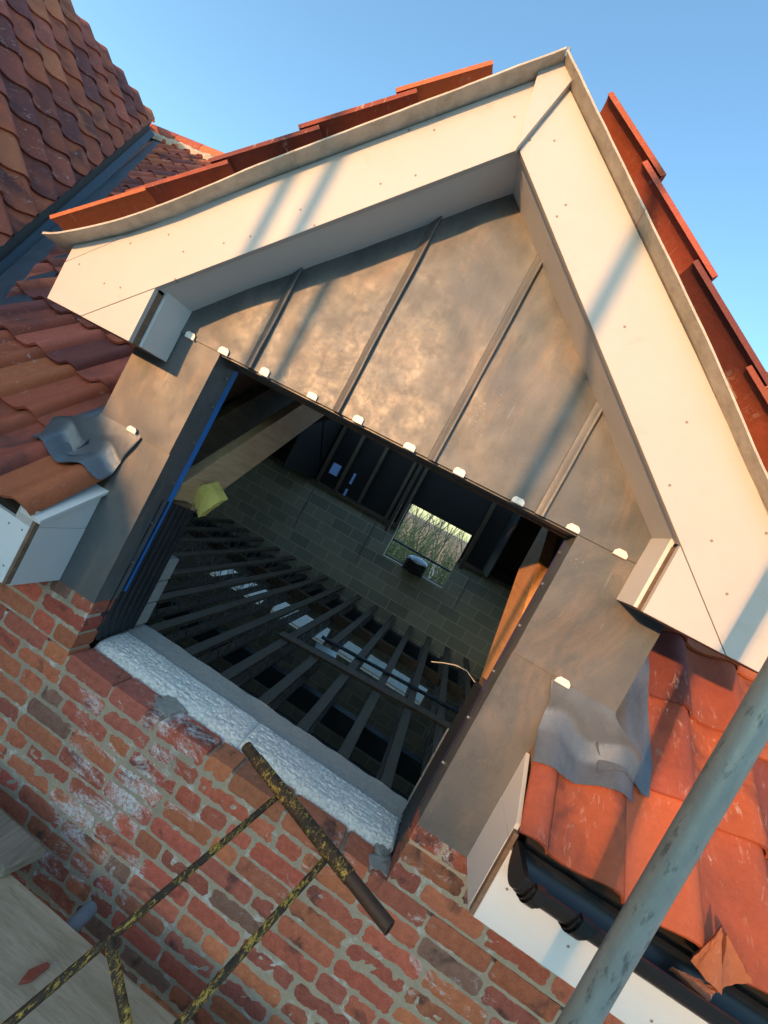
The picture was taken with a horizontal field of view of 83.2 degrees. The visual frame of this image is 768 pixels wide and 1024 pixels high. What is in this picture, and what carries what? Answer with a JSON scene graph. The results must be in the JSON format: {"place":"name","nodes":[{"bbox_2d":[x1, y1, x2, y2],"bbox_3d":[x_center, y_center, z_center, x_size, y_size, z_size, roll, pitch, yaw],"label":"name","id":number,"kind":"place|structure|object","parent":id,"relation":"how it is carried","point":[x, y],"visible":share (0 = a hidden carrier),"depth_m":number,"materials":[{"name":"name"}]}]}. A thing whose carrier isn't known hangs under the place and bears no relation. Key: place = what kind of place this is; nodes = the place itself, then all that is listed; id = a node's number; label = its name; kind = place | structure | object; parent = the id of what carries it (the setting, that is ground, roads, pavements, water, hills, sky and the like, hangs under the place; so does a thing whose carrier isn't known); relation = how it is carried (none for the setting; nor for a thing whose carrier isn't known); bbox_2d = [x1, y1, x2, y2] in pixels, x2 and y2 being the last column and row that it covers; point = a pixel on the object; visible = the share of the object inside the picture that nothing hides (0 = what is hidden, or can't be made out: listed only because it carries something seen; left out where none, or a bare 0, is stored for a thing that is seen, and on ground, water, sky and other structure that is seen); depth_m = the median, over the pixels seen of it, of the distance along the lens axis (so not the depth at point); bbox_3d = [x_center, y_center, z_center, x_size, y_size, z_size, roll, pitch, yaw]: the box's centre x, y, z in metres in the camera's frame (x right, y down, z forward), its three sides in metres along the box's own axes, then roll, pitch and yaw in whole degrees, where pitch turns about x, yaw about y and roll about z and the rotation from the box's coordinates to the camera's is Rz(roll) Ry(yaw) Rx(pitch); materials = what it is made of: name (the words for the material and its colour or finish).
{"place":"outdoors","nodes":[
{"label":"outdoors","id":0,"kind":"place"},
{"bbox_2d":[213,569,427,701],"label":"gravel yard","id":1,"kind":"structure","parent":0,"point":[306,619],"depth_m":14.45,"materials":[{"name":"grey gravel"}]},
{"bbox_2d":[386,516,457,573],"bbox_3d":[0.315,1.611,13.113,2.701,3.490,2.402,29,2,10],"label":"shrub","id":2,"kind":"object","parent":1,"relation":"on","point":[400,553],"visible":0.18,"depth_m":12.86,"materials":[{"name":"green plant"}]},
{"bbox_2d":[391,504,465,560],"bbox_3d":[0.206,1.520,15.653,4.255,6.574,3.222,28,2,-13],"label":"bare tree","id":3,"kind":"object","parent":1,"relation":"on","point":[425,525],"visible":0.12,"depth_m":15.31,"materials":[{"name":"brown plant"}]},
{"bbox_2d":[398,507,461,576],"bbox_3d":[1.518,2.022,14.542,4.074,7.005,4.074,30,3,37],"label":"bare tree","id":4,"kind":"object","parent":1,"relation":"on","point":[436,528],"visible":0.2,"depth_m":14.52,"materials":[{"name":"brown plant"}]},
{"bbox_2d":[421,532,465,585],"bbox_3d":[1.661,2.355,12.500,2.172,3.491,2.569,26,3,-41],"label":"shrub","id":5,"kind":"object","parent":1,"relation":"on","point":[441,581],"visible":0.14,"depth_m":12.22,"materials":[{"name":"green plant"}]},
{"bbox_2d":[459,532,468,553],"bbox_3d":[2.891,2.937,16.054,3.285,6.582,4.324,27,2,-28],"label":"bare tree","id":6,"kind":"object","parent":1,"relation":"on","point":[463,541],"visible":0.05,"depth_m":16.29,"materials":[{"name":"brown plant"}]},
{"bbox_2d":[385,504,450,586],"bbox_3d":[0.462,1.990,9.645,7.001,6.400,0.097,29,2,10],"label":"window frame","id":7,"kind":"object","parent":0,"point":[420,554],"visible":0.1,"depth_m":9.66,"materials":[{"name":"metal"}]},
{"bbox_2d":[392,542,443,580],"bbox_3d":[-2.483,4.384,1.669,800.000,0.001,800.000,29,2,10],"label":"ground","id":8,"kind":"structure","parent":0,"point":[427,565],"depth_m":51.87,"materials":[{"name":"green plant"}]},
{"bbox_2d":[0,0,767,1023],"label":"house","id":9,"kind":"structure","parent":8,"relation":"on","point":[486,310],"depth_m":1.47,"materials":[{"name":"brick"}]},
{"bbox_2d":[66,901,96,931],"bbox_3d":[-1.076,1.273,0.807,0.048,0.048,1.258,29,2,10],"label":"scaffold pole","id":10,"kind":"object","parent":9,"relation":"on","point":[82,916],"visible":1,"depth_m":1.38,"materials":[{"name":"metal"}]},
{"bbox_2d":[0,874,176,1023],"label":"scaffold board","id":11,"kind":"object","parent":10,"relation":"on","point":[35,931],"visible":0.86,"depth_m":1.23,"materials":[{"name":"beige wood"}]},
{"bbox_2d":[0,808,45,877],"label":"scaffold board","id":12,"kind":"object","parent":11,"relation":"on","point":[20,847],"visible":1,"depth_m":1.42,"materials":[{"name":"grey wood"}]},
{"bbox_2d":[18,962,49,984],"bbox_3d":[-0.959,1.268,1.187,0.026,0.014,0.070,30,3,41],"label":"tile shard","id":13,"kind":"object","parent":11,"relation":"on","point":[31,975],"visible":1,"depth_m":1.18,"materials":[{"name":"ceramic"}]},
{"bbox_2d":[1,742,394,1023],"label":"trestle frame","id":14,"kind":"object","parent":9,"relation":"on","point":[339,864],"visible":1,"depth_m":1.05,"materials":[{"name":"yellow paint"}]},
{"bbox_2d":[193,482,227,516],"bbox_3d":[-0.818,-0.062,1.992,0.164,0.179,0.061,29,2,10],"label":"insulation slab","id":15,"kind":"object","parent":9,"relation":"attached to","point":[209,497],"depth_m":1.97,"materials":[{"name":"yellow fabric"}]},
{"bbox_2d":[315,643,336,658],"bbox_3d":[-0.712,1.697,5.307,0.288,0.008,0.184,28,2,-2],"label":"metal sheet","id":16,"kind":"object","parent":9,"relation":"on","point":[326,650],"visible":1,"depth_m":5.30,"materials":[{"name":"metal"}]},
{"bbox_2d":[278,631,451,728],"bbox_3d":[0.612,2.405,5.010,4.168,0.030,0.148,28,2,2],"label":"timber plank","id":17,"kind":"object","parent":9,"relation":"on","point":[367,681],"visible":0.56,"depth_m":5.00,"materials":[{"name":"brown wood"}]},
{"bbox_2d":[321,635,458,713],"bbox_3d":[0.773,2.462,5.522,3.585,0.047,0.048,28,2,2],"label":"steel tube","id":18,"kind":"object","parent":9,"relation":"on","point":[391,675],"visible":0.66,"depth_m":5.54,"materials":[{"name":"grey metal"}]},
{"bbox_2d":[401,558,426,577],"bbox_3d":[0.596,1.101,8.536,0.450,0.234,0.260,29,2,10],"label":"tile stack","id":19,"kind":"object","parent":9,"relation":"on","point":[411,566],"visible":1,"depth_m":8.43,"materials":[{"name":"ceramic"}]},
{"bbox_2d":[408,555,426,566],"bbox_3d":[0.682,0.945,8.524,0.417,0.109,0.271,29,2,10],"label":"plastic sack","id":20,"kind":"object","parent":19,"relation":"on","point":[419,560],"visible":1,"depth_m":8.43,"materials":[{"name":"white plastic"}]},
{"bbox_2d":[431,661,474,681],"bbox_3d":[0.301,0.670,1.794,0.225,0.065,0.026,29,2,23],"label":"wire","id":21,"kind":"object","parent":9,"relation":"attached to","point":[455,665],"visible":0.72,"depth_m":1.81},
{"bbox_2d":[669,925,752,1001],"bbox_3d":[0.774,1.050,1.004,0.151,0.153,0.061,28,2,-12],"label":"tile shard","id":22,"kind":"object","parent":9,"relation":"attached to","point":[717,962],"visible":0.95,"depth_m":1.00,"materials":[{"name":"ceramic"}]},
{"bbox_2d":[555,657,767,1023],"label":"scaffold pole","id":23,"kind":"object","parent":8,"relation":"on","point":[694,824],"visible":1,"depth_m":0.68,"materials":[{"name":"metal"}]},
{"bbox_2d":[71,0,767,542],"label":"sky","id":24,"kind":"structure","parent":0,"point":[225,76],"materials":[{"name":"blue"}]},
{"bbox_2d":[398,512,465,569],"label":"hills","id":25,"kind":"structure","parent":0,"point":[444,534],"depth_m":72.43,"materials":[{"name":"brown plant"}]}
]}

